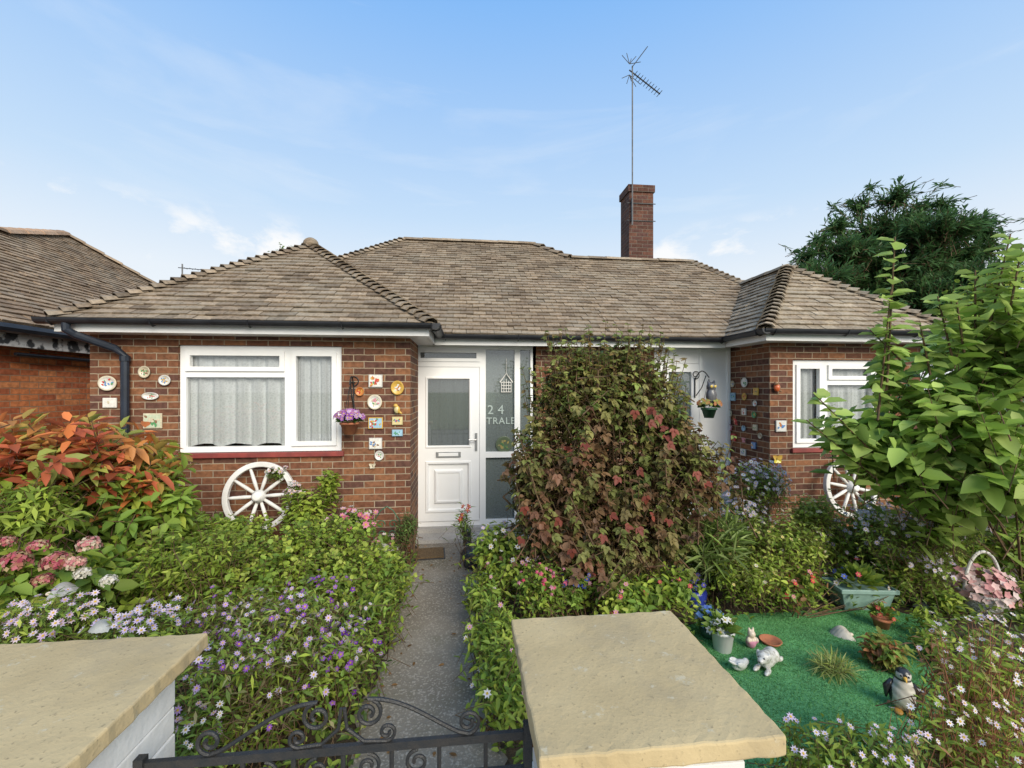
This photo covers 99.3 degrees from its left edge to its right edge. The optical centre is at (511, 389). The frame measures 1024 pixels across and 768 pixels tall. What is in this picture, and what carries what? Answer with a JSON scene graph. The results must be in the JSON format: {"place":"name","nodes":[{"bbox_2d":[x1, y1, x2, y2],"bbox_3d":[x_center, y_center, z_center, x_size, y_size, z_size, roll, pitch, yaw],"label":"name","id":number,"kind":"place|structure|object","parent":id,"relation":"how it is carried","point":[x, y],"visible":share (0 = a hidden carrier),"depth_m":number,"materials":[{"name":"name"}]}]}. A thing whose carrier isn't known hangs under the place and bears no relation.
{"place":"outdoors","nodes":[
{"label":"outdoors","id":0,"kind":"place"},
{"bbox_2d":[0,633,207,767],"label":"gate pillar","id":1,"kind":"structure","parent":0,"point":[106,703],"depth_m":1.04,"materials":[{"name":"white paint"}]},
{"bbox_2d":[348,542,507,767],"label":"path","id":2,"kind":"structure","parent":0,"point":[425,683],"depth_m":2.70,"materials":[{"name":"grey concrete"}]},
{"bbox_2d":[354,553,489,755],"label":"fallen leaves","id":3,"kind":"object","parent":2,"relation":"on","point":[451,753],"visible":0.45,"depth_m":2.62,"materials":[{"name":"brown plant"}]},
{"bbox_2d":[409,547,444,560],"bbox_3d":[-0.934,1.748,4.654,0.430,0.020,0.310,0,0,-10],"label":"doormat","id":4,"kind":"object","parent":2,"relation":"on","point":[431,553],"visible":0.56,"depth_m":4.62,"materials":[{"name":"fabric"}]},
{"bbox_2d":[461,527,479,568],"bbox_3d":[-0.414,1.581,4.330,0.176,0.377,0.429,0,0,-26],"label":"duck ornament","id":5,"kind":"object","parent":2,"relation":"on","point":[467,555],"visible":0.5,"depth_m":4.27,"materials":[{"name":"ceramic"}]},
{"bbox_2d":[442,502,482,573],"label":"red spike plant","id":6,"kind":"object","parent":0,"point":[461,519],"visible":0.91,"depth_m":4.23,"materials":[{"name":"green plant"}]},
{"bbox_2d":[0,0,1023,389],"label":"sky","id":7,"kind":"structure","parent":0,"point":[161,136],"materials":[{"name":"blue"}]},
{"bbox_2d":[79,515,1023,767],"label":"garden soil","id":8,"kind":"structure","parent":0,"point":[511,752],"depth_m":3.13,"materials":[{"name":"brown soil"}]},
{"bbox_2d":[0,466,103,557],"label":"fern","id":9,"kind":"object","parent":8,"relation":"on","point":[32,513],"visible":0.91,"depth_m":2.60,"materials":[{"name":"green plant"}]},
{"bbox_2d":[0,586,116,643],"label":"aster","id":10,"kind":"object","parent":8,"relation":"on","point":[26,625],"visible":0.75,"depth_m":2.08,"materials":[{"name":"white plant"}]},
{"bbox_2d":[0,533,139,630],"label":"hydrangea","id":11,"kind":"object","parent":8,"relation":"on","point":[44,567],"visible":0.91,"depth_m":2.41,"materials":[{"name":"pink plant"}]},
{"bbox_2d":[45,582,78,599],"bbox_3d":[-2.424,1.067,2.348,0.133,0.057,0.142,0,0,-36],"label":"shell ornament","id":12,"kind":"object","parent":11,"relation":"on","point":[66,585],"visible":0.86,"depth_m":2.33,"materials":[{"name":"ceramic"}]},
{"bbox_2d":[0,408,210,560],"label":"orange leaved shrub","id":13,"kind":"object","parent":8,"relation":"on","point":[147,482],"visible":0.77,"depth_m":3.04,"materials":[{"name":"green plant"}]},
{"bbox_2d":[79,592,209,679],"bbox_3d":[-1.800,1.392,2.133,0.532,0.762,0.533,0,0,-6],"label":"aster","id":14,"kind":"object","parent":8,"relation":"on","point":[151,626],"visible":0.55,"depth_m":2.08,"materials":[{"name":"white plant"}]},
{"bbox_2d":[88,619,113,633],"bbox_3d":[-1.886,1.077,2.001,0.096,0.041,0.102,0,0,-26],"label":"shell ornament","id":15,"kind":"object","parent":14,"relation":"on","point":[101,626],"visible":0.78,"depth_m":1.98,"materials":[{"name":"stone"}]},
{"bbox_2d":[73,509,229,637],"bbox_3d":[-2.652,1.311,3.224,0.982,0.936,1.430,0,0,-6],"label":"ivy clump","id":16,"kind":"object","parent":8,"relation":"on","point":[125,603],"visible":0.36,"depth_m":2.93,"materials":[{"name":"green plant"}]},
{"bbox_2d":[123,515,255,633],"bbox_3d":[-2.069,1.306,2.825,0.762,0.939,0.483,0,0,-32],"label":"weedy plant","id":17,"kind":"object","parent":8,"relation":"on","point":[206,554],"visible":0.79,"depth_m":2.82,"materials":[{"name":"green plant"}]},
{"bbox_2d":[174,697,230,767],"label":"aster","id":18,"kind":"object","parent":8,"relation":"on","point":[188,744],"visible":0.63,"depth_m":1.74,"materials":[{"name":"green plant"}]},
{"bbox_2d":[179,519,254,606],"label":"weedy plant","id":19,"kind":"object","parent":8,"relation":"on","point":[229,524],"visible":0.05,"depth_m":3.60,"materials":[{"name":"green plant"}]},
{"bbox_2d":[122,550,410,767],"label":"aster","id":20,"kind":"object","parent":8,"relation":"on","point":[243,667],"visible":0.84,"depth_m":2.12,"materials":[{"name":"green plant"}]},
{"bbox_2d":[264,466,305,534],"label":"trailing flowers","id":21,"kind":"object","parent":8,"relation":"on","point":[276,473],"visible":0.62,"depth_m":4.26,"materials":[{"name":"white plant"}]},
{"bbox_2d":[149,512,423,651],"bbox_3d":[-1.727,1.385,3.250,2.031,0.858,1.494,0,0,9],"label":"mounded shrub","id":22,"kind":"object","parent":8,"relation":"on","point":[298,553],"visible":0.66,"depth_m":3.20,"materials":[{"name":"green plant"}]},
{"bbox_2d":[277,467,343,531],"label":"young shrub","id":23,"kind":"object","parent":8,"relation":"on","point":[303,507],"visible":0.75,"depth_m":4.07,"materials":[{"name":"green plant"}]},
{"bbox_2d":[292,569,385,731],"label":"violas","id":24,"kind":"object","parent":8,"relation":"on","point":[342,661],"visible":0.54,"depth_m":2.32,"materials":[{"name":"green plant"}]},
{"bbox_2d":[325,505,377,549],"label":"rose bush","id":25,"kind":"object","parent":8,"relation":"on","point":[352,516],"visible":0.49,"depth_m":3.94,"materials":[{"name":"pink plant"}]},
{"bbox_2d":[335,519,433,660],"bbox_3d":[-0.869,1.400,3.043,0.665,0.900,1.074,0,0,-6],"label":"weedy plant","id":26,"kind":"object","parent":8,"relation":"on","point":[369,596],"visible":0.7,"depth_m":2.91,"materials":[{"name":"green plant"}]},
{"bbox_2d":[370,506,400,551],"bbox_3d":[-1.253,1.468,4.295,0.288,0.604,0.205,0,0,-6],"label":"plant stand","id":27,"kind":"object","parent":8,"relation":"on","point":[385,537],"visible":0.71,"depth_m":4.33,"materials":[{"name":"white paint"}]},
{"bbox_2d":[388,510,421,571],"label":"fern","id":28,"kind":"object","parent":8,"relation":"on","point":[406,529],"visible":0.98,"depth_m":4.21,"materials":[{"name":"green plant"}]},
{"bbox_2d":[453,589,518,685],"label":"border plant","id":29,"kind":"object","parent":8,"relation":"on","point":[494,631],"visible":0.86,"depth_m":2.65,"materials":[{"name":"green plant"}]},
{"bbox_2d":[458,557,516,627],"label":"border plant","id":30,"kind":"object","parent":8,"relation":"on","point":[475,599],"visible":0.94,"depth_m":3.20,"materials":[{"name":"green plant"}]},
{"bbox_2d":[455,639,527,752],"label":"border plant","id":31,"kind":"object","parent":8,"relation":"on","point":[500,689],"visible":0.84,"depth_m":2.13,"materials":[{"name":"green plant"}]},
{"bbox_2d":[451,516,544,603],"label":"white daisy plant","id":32,"kind":"object","parent":8,"relation":"on","point":[492,544],"visible":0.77,"depth_m":3.44,"materials":[{"name":"green plant"}]},
{"bbox_2d":[511,559,573,618],"bbox_3d":[0.229,1.496,3.083,0.478,0.558,0.494,0,0,-6],"label":"fuchsia","id":33,"kind":"object","parent":8,"relation":"on","point":[541,594],"visible":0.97,"depth_m":3.01,"materials":[{"name":"green plant"}]},
{"bbox_2d":[77,535,1023,767],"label":"ground cover","id":34,"kind":"object","parent":8,"relation":"on","point":[519,752],"visible":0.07,"depth_m":2.90,"materials":[{"name":"green plant"}]},
{"bbox_2d":[560,572,594,615],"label":"cornflowers","id":35,"kind":"object","parent":8,"relation":"on","point":[575,599],"visible":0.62,"depth_m":3.07,"materials":[{"name":"green plant"}]},
{"bbox_2d":[482,321,756,615],"bbox_3d":[0.835,0.604,3.563,2.179,2.365,1.477,0,0,-6],"label":"maroon bush","id":36,"kind":"object","parent":8,"relation":"on","point":[617,396],"visible":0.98,"depth_m":3.37,"materials":[{"name":"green plant"}]},
{"bbox_2d":[581,561,714,623],"bbox_3d":[0.949,1.528,3.106,0.921,0.493,0.507,0,0,-13],"label":"green plant","id":37,"kind":"object","parent":8,"relation":"on","point":[634,596],"visible":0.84,"depth_m":3.06,"materials":[{"name":"green plant"}]},
{"bbox_2d":[680,570,709,612],"bbox_3d":[1.470,1.614,3.511,0.247,0.312,0.273,0,0,-6],"label":"planter","id":38,"kind":"object","parent":8,"relation":"on","point":[703,596],"visible":0.3,"depth_m":3.44,"materials":[{"name":"blue ceramic"}]},
{"bbox_2d":[677,505,758,604],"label":"grassy plant","id":39,"kind":"object","parent":8,"relation":"on","point":[707,558],"visible":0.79,"depth_m":3.45,"materials":[{"name":"green plant"}]},
{"bbox_2d":[703,458,794,545],"bbox_3d":[2.163,1.190,3.912,0.831,1.167,0.562,0,0,-6],"label":"aster","id":40,"kind":"object","parent":8,"relation":"on","point":[762,485],"visible":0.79,"depth_m":3.86,"materials":[{"name":"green plant"}]},
{"bbox_2d":[710,488,848,620],"bbox_3d":[2.303,1.331,3.560,1.598,0.902,0.880,0,0,-25],"label":"golden shrub","id":41,"kind":"object","parent":8,"relation":"on","point":[781,549],"visible":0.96,"depth_m":3.46,"materials":[{"name":"green plant"}]},
{"bbox_2d":[687,609,942,767],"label":"artificial turf","id":42,"kind":"structure","parent":8,"relation":"on","point":[790,683],"depth_m":2.69,"materials":[{"name":"green plastic"}]},
{"bbox_2d":[691,603,723,639],"bbox_3d":[1.390,1.649,3.116,0.250,0.241,0.240,0,0,-6],"label":"planter","id":43,"kind":"object","parent":42,"relation":"on","point":[703,610],"visible":0.47,"depth_m":3.09,"materials":[{"name":"blue plastic"}]},
{"bbox_2d":[701,610,744,653],"bbox_3d":[1.426,1.641,2.961,0.268,0.259,0.261,0,0,-6],"label":"planter","id":44,"kind":"object","parent":42,"relation":"on","point":[721,628],"visible":1,"depth_m":2.91,"materials":[{"name":"white ceramic"}]},
{"bbox_2d":[728,657,748,670],"bbox_3d":[1.427,1.715,2.732,0.191,0.082,0.079,0,0,-26],"label":"bird ornament","id":45,"kind":"object","parent":42,"relation":"on","point":[739,664],"visible":1,"depth_m":2.70,"materials":[{"name":"white ceramic"}]},
{"bbox_2d":[745,627,758,647],"bbox_3d":[1.632,1.693,2.973,0.082,0.140,0.062,0,0,-6],"label":"rabbit ornament","id":46,"kind":"object","parent":42,"relation":"on","point":[751,640],"visible":1,"depth_m":2.95,"materials":[{"name":"ceramic"}]},
{"bbox_2d":[753,646,782,675],"bbox_3d":[1.625,1.694,2.762,0.276,0.126,0.103,0,0,-41],"label":"animal ornament","id":47,"kind":"object","parent":42,"relation":"on","point":[768,657],"visible":1,"depth_m":2.71,"materials":[{"name":"ceramic"}]},
{"bbox_2d":[759,634,782,646],"bbox_3d":[1.797,1.746,3.026,0.144,0.024,0.143,0,0,-6],"label":"plant saucer","id":48,"kind":"object","parent":42,"relation":"on","point":[770,640],"visible":1,"depth_m":3.04,"materials":[{"name":"ceramic"}]},
{"bbox_2d":[802,645,867,688],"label":"grass tuft","id":49,"kind":"object","parent":42,"relation":"on","point":[834,669],"visible":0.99,"depth_m":2.68,"materials":[{"name":"green plant"}]},
{"bbox_2d":[830,625,855,641],"bbox_3d":[2.369,1.728,3.127,0.148,0.064,0.158,0,0,14],"label":"shell ornament","id":50,"kind":"object","parent":42,"relation":"on","point":[840,631],"visible":1,"depth_m":3.10,"materials":[{"name":"stone"}]},
{"bbox_2d":[866,601,900,629],"bbox_3d":[2.747,1.675,3.233,0.185,0.191,0.209,0,0,29],"label":"plant pot","id":51,"kind":"object","parent":42,"relation":"on","point":[884,621],"visible":0.98,"depth_m":3.20,"materials":[{"name":"ceramic"}]},
{"bbox_2d":[855,626,916,673],"bbox_3d":[2.365,1.654,2.752,0.321,0.240,0.297,0,0,-6],"label":"sedum","id":52,"kind":"object","parent":42,"relation":"on","point":[881,649],"visible":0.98,"depth_m":2.72,"materials":[{"name":"green plant"}]},
{"bbox_2d":[882,666,923,718],"bbox_3d":[2.145,1.640,2.386,0.140,0.237,0.138,0,0,-15],"label":"penguin ornament","id":53,"kind":"object","parent":42,"relation":"on","point":[900,685],"visible":0.87,"depth_m":2.36,"materials":[{"name":"ceramic"}]},
{"bbox_2d":[746,712,929,767],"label":"aster","id":54,"kind":"object","parent":8,"relation":"on","point":[850,755],"visible":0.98,"depth_m":1.64,"materials":[{"name":"green plant"}]},
{"bbox_2d":[761,549,923,618],"bbox_3d":[2.619,1.554,3.472,1.574,0.442,0.512,0,0,-6],"label":"geranium","id":55,"kind":"object","parent":8,"relation":"on","point":[798,589],"visible":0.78,"depth_m":3.37,"materials":[{"name":"green plant"}]},
{"bbox_2d":[801,515,899,576],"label":"leafy clump","id":56,"kind":"object","parent":8,"relation":"on","point":[847,552],"visible":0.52,"depth_m":3.84,"materials":[{"name":"green plant"}]},
{"bbox_2d":[821,558,899,609],"bbox_3d":[2.841,1.583,3.556,0.467,0.375,0.304,0,0,2],"label":"trough planter","id":57,"kind":"object","parent":8,"relation":"on","point":[866,584],"visible":0.96,"depth_m":3.50,"materials":[{"name":"teal plastic"}]},
{"bbox_2d":[792,233,1023,580],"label":"leafy shrub","id":58,"kind":"object","parent":8,"relation":"on","point":[959,448],"visible":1,"depth_m":3.03,"materials":[{"name":"green plant"}]},
{"bbox_2d":[833,496,1005,615],"bbox_3d":[3.261,1.306,3.596,0.931,0.943,0.982,0,0,22],"label":"aster","id":59,"kind":"object","parent":8,"relation":"on","point":[890,527],"visible":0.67,"depth_m":3.44,"materials":[{"name":"green plant"}]},
{"bbox_2d":[912,602,933,613],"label":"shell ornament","id":60,"kind":"object","parent":8,"relation":"on","point":[926,605],"visible":0.27,"depth_m":3.48,"materials":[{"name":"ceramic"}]},
{"bbox_2d":[893,598,981,682],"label":"weedy plant","id":61,"kind":"object","parent":8,"relation":"on","point":[917,615],"visible":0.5,"depth_m":2.97,"materials":[{"name":"green plant"}]},
{"bbox_2d":[875,611,1023,767],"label":"aster","id":62,"kind":"object","parent":8,"relation":"on","point":[963,732],"visible":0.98,"depth_m":1.71,"materials":[{"name":"green plant"}]},
{"bbox_2d":[912,569,1023,625],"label":"bed plant","id":63,"kind":"object","parent":8,"relation":"on","point":[947,600],"visible":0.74,"depth_m":3.34,"materials":[{"name":"green plant"}]},
{"bbox_2d":[913,515,1023,584],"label":"bed plant","id":64,"kind":"object","parent":8,"relation":"on","point":[984,560],"visible":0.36,"depth_m":3.76,"materials":[{"name":"green plant"}]},
{"bbox_2d":[944,550,1023,619],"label":"flower basket","id":65,"kind":"object","parent":8,"relation":"on","point":[987,586],"visible":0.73,"depth_m":3.36,"materials":[{"name":"white wicker"}]},
{"bbox_2d":[511,611,785,767],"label":"gate pillar","id":66,"kind":"structure","parent":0,"point":[660,689],"depth_m":0.99,"materials":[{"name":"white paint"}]},
{"bbox_2d":[132,696,532,767],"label":"garden gate","id":67,"kind":"structure","parent":66,"relation":"attached to","point":[312,751],"depth_m":1.06,"materials":[{"name":"black metal"}]},
{"label":"ground","id":68,"kind":"structure","parent":0,"visible":0},
{"bbox_2d":[0,227,156,492],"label":"bungalow","id":69,"kind":"object","parent":68,"relation":"on","point":[44,368],"visible":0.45,"depth_m":5.36,"materials":[{"name":"red brick"}]},
{"bbox_2d":[31,184,948,555],"bbox_3d":[0.140,-1.035,7.402,9.565,5.610,6.105,0,0,-6],"label":"bungalow","id":70,"kind":"object","parent":68,"relation":"on","point":[261,358],"visible":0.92,"depth_m":5.06,"materials":[{"name":"brown brick"}]},
{"bbox_2d":[97,376,116,390],"bbox_3d":[-3.947,-0.066,4.245,0.169,0.147,0.019,0,0,-6],"label":"wall plate","id":71,"kind":"object","parent":70,"relation":"attached to","point":[106,383],"depth_m":4.24,"materials":[{"name":"ceramic"}]},
{"bbox_2d":[103,398,116,407],"bbox_3d":[-3.927,0.125,4.246,0.125,0.096,0.021,0,0,-6],"label":"wall tile","id":72,"kind":"object","parent":70,"relation":"attached to","point":[109,402],"depth_m":4.24,"materials":[{"name":"ceramic"}]},
{"bbox_2d":[138,366,149,377],"bbox_3d":[-3.616,-0.178,4.280,0.111,0.118,0.019,0,0,-6],"label":"wall plate","id":73,"kind":"object","parent":70,"relation":"attached to","point":[143,371],"depth_m":4.28,"materials":[{"name":"ceramic"}]},
{"bbox_2d":[141,392,158,399],"bbox_3d":[-3.562,0.059,4.286,0.156,0.074,0.019,0,0,-6],"label":"wall plate","id":74,"kind":"object","parent":70,"relation":"attached to","point":[149,395],"depth_m":4.28,"materials":[{"name":"ceramic"}]},
{"bbox_2d":[143,413,162,427],"bbox_3d":[-3.541,0.304,4.287,0.171,0.148,0.021,0,0,-6],"label":"wall tile","id":75,"kind":"object","parent":70,"relation":"attached to","point":[155,420],"depth_m":4.28,"materials":[{"name":"ceramic"}]},
{"bbox_2d":[158,375,170,384],"bbox_3d":[-3.432,-0.097,4.299,0.112,0.104,0.019,0,0,-6],"label":"wall plate","id":76,"kind":"object","parent":70,"relation":"attached to","point":[164,379],"depth_m":4.30,"materials":[{"name":"ceramic"}]},
{"bbox_2d":[222,462,293,528],"bbox_3d":[-2.480,1.041,4.254,0.670,0.670,0.120,6,-10,-6],"label":"wagon wheel","id":77,"kind":"object","parent":70,"relation":"attached to","point":[257,496],"visible":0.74,"depth_m":4.26,"materials":[{"name":"white paint"}]},
{"bbox_2d":[174,345,343,458],"bbox_3d":[-2.545,0.116,4.458,1.626,1.128,0.170,0,0,-6],"label":"window","id":78,"kind":"structure","parent":70,"relation":"in","point":[289,396],"depth_m":4.47,"materials":[{"name":"white plastic"}]},
{"bbox_2d":[333,376,364,434],"bbox_3d":[-1.630,0.149,4.343,0.282,0.586,0.288,0,0,-41],"label":"hanging basket","id":79,"kind":"object","parent":70,"relation":"attached to","point":[349,427],"visible":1,"depth_m":4.29,"materials":[{"name":"purple plant"}]},
{"bbox_2d":[355,387,363,395],"bbox_3d":[-1.573,0.016,4.495,0.093,0.093,0.019,0,0,-6],"label":"wall plate","id":80,"kind":"object","parent":70,"relation":"attached to","point":[359,391],"depth_m":4.49,"materials":[{"name":"ceramic"}]},
{"bbox_2d":[367,395,381,409],"bbox_3d":[-1.423,0.125,4.511,0.148,0.156,0.019,0,0,-6],"label":"wall plate","id":81,"kind":"object","parent":70,"relation":"attached to","point":[374,402],"depth_m":4.51,"materials":[{"name":"ceramic"}]},
{"bbox_2d":[368,417,382,428],"bbox_3d":[-1.415,0.343,4.510,0.148,0.117,0.021,0,0,-6],"label":"wall tile","id":82,"kind":"object","parent":70,"relation":"attached to","point":[375,422],"depth_m":4.50,"materials":[{"name":"ceramic"}]},
{"bbox_2d":[369,438,381,448],"bbox_3d":[-1.415,0.554,4.510,0.133,0.117,0.021,0,0,-6],"label":"wall tile","id":83,"kind":"object","parent":70,"relation":"attached to","point":[375,443],"depth_m":4.50,"materials":[{"name":"ceramic"}]},
{"bbox_2d":[369,375,382,386],"bbox_3d":[-1.415,-0.094,4.510,0.140,0.133,0.021,0,0,-6],"label":"wall tile","id":84,"kind":"object","parent":70,"relation":"attached to","point":[375,380],"depth_m":4.50,"materials":[{"name":"ceramic"}]},
{"bbox_2d":[375,451,383,459],"bbox_3d":[-1.377,0.680,4.515,0.094,0.102,0.019,0,0,-6],"label":"wall plate","id":85,"kind":"object","parent":70,"relation":"attached to","point":[379,455],"depth_m":4.51,"materials":[{"name":"ceramic"}]},
{"bbox_2d":[391,381,403,394],"bbox_3d":[-1.195,-0.024,4.535,0.133,0.149,0.019,0,0,-6],"label":"wall plate","id":86,"kind":"object","parent":70,"relation":"attached to","point":[397,387],"depth_m":4.53,"materials":[{"name":"ceramic"}]},
{"bbox_2d":[392,417,402,424],"bbox_3d":[-1.195,0.322,4.534,0.110,0.086,0.021,0,0,-6],"label":"wall tile","id":87,"kind":"object","parent":70,"relation":"attached to","point":[397,420],"depth_m":4.53,"materials":[{"name":"ceramic"}]},
{"bbox_2d":[392,429,402,435],"bbox_3d":[-1.195,0.447,4.534,0.110,0.071,0.021,0,0,-6],"label":"wall tile","id":88,"kind":"object","parent":70,"relation":"attached to","point":[397,432],"depth_m":4.53,"materials":[{"name":"ceramic"}]},
{"bbox_2d":[394,404,401,413],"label":"bird ornament","id":89,"kind":"object","parent":70,"relation":"attached to","point":[396,408],"visible":1,"depth_m":4.50,"materials":[{"name":"ceramic"}]},
{"bbox_2d":[418,367,478,521],"bbox_3d":[-0.782,0.663,5.359,0.757,1.885,0.175,0,0,-6],"label":"front door","id":90,"kind":"structure","parent":70,"relation":"in","point":[448,397],"depth_m":5.35,"materials":[{"name":"white plastic"}]},
{"bbox_2d":[496,436,511,451],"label":"glass ornament","id":91,"kind":"object","parent":70,"relation":"attached to","point":[503,444],"visible":0.98,"depth_m":5.44,"materials":[{"name":"glass"}]},
{"bbox_2d":[500,373,512,391],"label":"glass ornament","id":92,"kind":"object","parent":70,"relation":"hanging from","point":[506,385],"visible":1,"depth_m":5.44,"materials":[{"name":"glass"}]},
{"bbox_2d":[622,46,661,224],"bbox_3d":[2.383,-4.661,8.031,0.811,3.263,0.196,0,0,-15],"label":"tv aerial","id":93,"kind":"object","parent":70,"relation":"attached to","point":[642,80],"visible":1,"depth_m":7.98,"materials":[{"name":"metal"}]},
{"bbox_2d":[660,363,698,512],"bbox_3d":[2.182,0.630,5.644,0.530,1.950,0.111,0,0,-6],"label":"side door","id":94,"kind":"structure","parent":70,"relation":"in","point":[688,377],"depth_m":5.67,"materials":[{"name":"white plastic"}]},
{"bbox_2d":[693,371,722,417],"bbox_3d":[2.440,0.047,5.419,0.308,0.586,0.448,0,0,16],"label":"hanging basket","id":95,"kind":"object","parent":70,"relation":"attached to","point":[708,412],"visible":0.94,"depth_m":5.28,"materials":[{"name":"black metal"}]},
{"bbox_2d":[706,380,716,403],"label":"owl ornament","id":96,"kind":"object","parent":95,"relation":"on","point":[711,394],"visible":0.94,"depth_m":5.24,"materials":[{"name":"ceramic"}]},
{"bbox_2d":[730,393,735,400],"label":"wall tile","id":97,"kind":"object","parent":70,"relation":"attached to","point":[732,396],"depth_m":5.64,"materials":[{"name":"ceramic"}]},
{"bbox_2d":[740,448,745,455],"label":"wall tile","id":98,"kind":"object","parent":70,"relation":"attached to","point":[742,452],"depth_m":5.43,"materials":[{"name":"ceramic"}]},
{"bbox_2d":[741,378,746,386],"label":"wall plate","id":99,"kind":"object","parent":70,"relation":"attached to","point":[743,382],"depth_m":5.42,"materials":[{"name":"ceramic"}]},
{"bbox_2d":[753,388,758,394],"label":"wall tile","id":100,"kind":"object","parent":70,"relation":"attached to","point":[755,391],"depth_m":5.19,"materials":[{"name":"ceramic"}]},
{"bbox_2d":[773,455,781,462],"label":"butterfly ornament","id":101,"kind":"object","parent":70,"relation":"attached to","point":[777,459],"visible":1,"depth_m":4.97,"materials":[{"name":"ceramic"}]},
{"bbox_2d":[774,381,781,391],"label":"bird ornament","id":102,"kind":"object","parent":70,"relation":"attached to","point":[777,387],"visible":1,"depth_m":4.94,"materials":[{"name":"ceramic"}]},
{"bbox_2d":[775,420,786,431],"bbox_3d":[3.083,0.414,4.983,0.129,0.129,0.021,0,0,-6],"label":"wall tile","id":103,"kind":"object","parent":70,"relation":"attached to","point":[780,425],"depth_m":4.98,"materials":[{"name":"ceramic"}]},
{"bbox_2d":[791,360,876,452],"bbox_3d":[3.783,0.186,5.124,1.161,1.068,0.170,0,0,-6],"label":"window","id":104,"kind":"structure","parent":70,"relation":"in","point":[841,378],"depth_m":5.12,"materials":[{"name":"white plastic"}]},
{"bbox_2d":[823,461,876,516],"bbox_3d":[3.848,1.102,4.919,0.670,0.670,0.120,20,-11,-6],"label":"wagon wheel","id":105,"kind":"object","parent":70,"relation":"attached to","point":[847,486],"visible":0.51,"depth_m":4.90,"materials":[{"name":"white paint"}]},
{"bbox_2d":[779,175,1023,379],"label":"evergreen tree","id":106,"kind":"object","parent":68,"relation":"on","point":[937,258],"visible":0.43,"depth_m":13.49,"materials":[{"name":"green plant"}]},
{"bbox_2d":[920,261,1023,426],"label":"hedge tree","id":107,"kind":"object","parent":68,"relation":"on","point":[990,285],"visible":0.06,"depth_m":7.88,"materials":[{"name":"green plant"}]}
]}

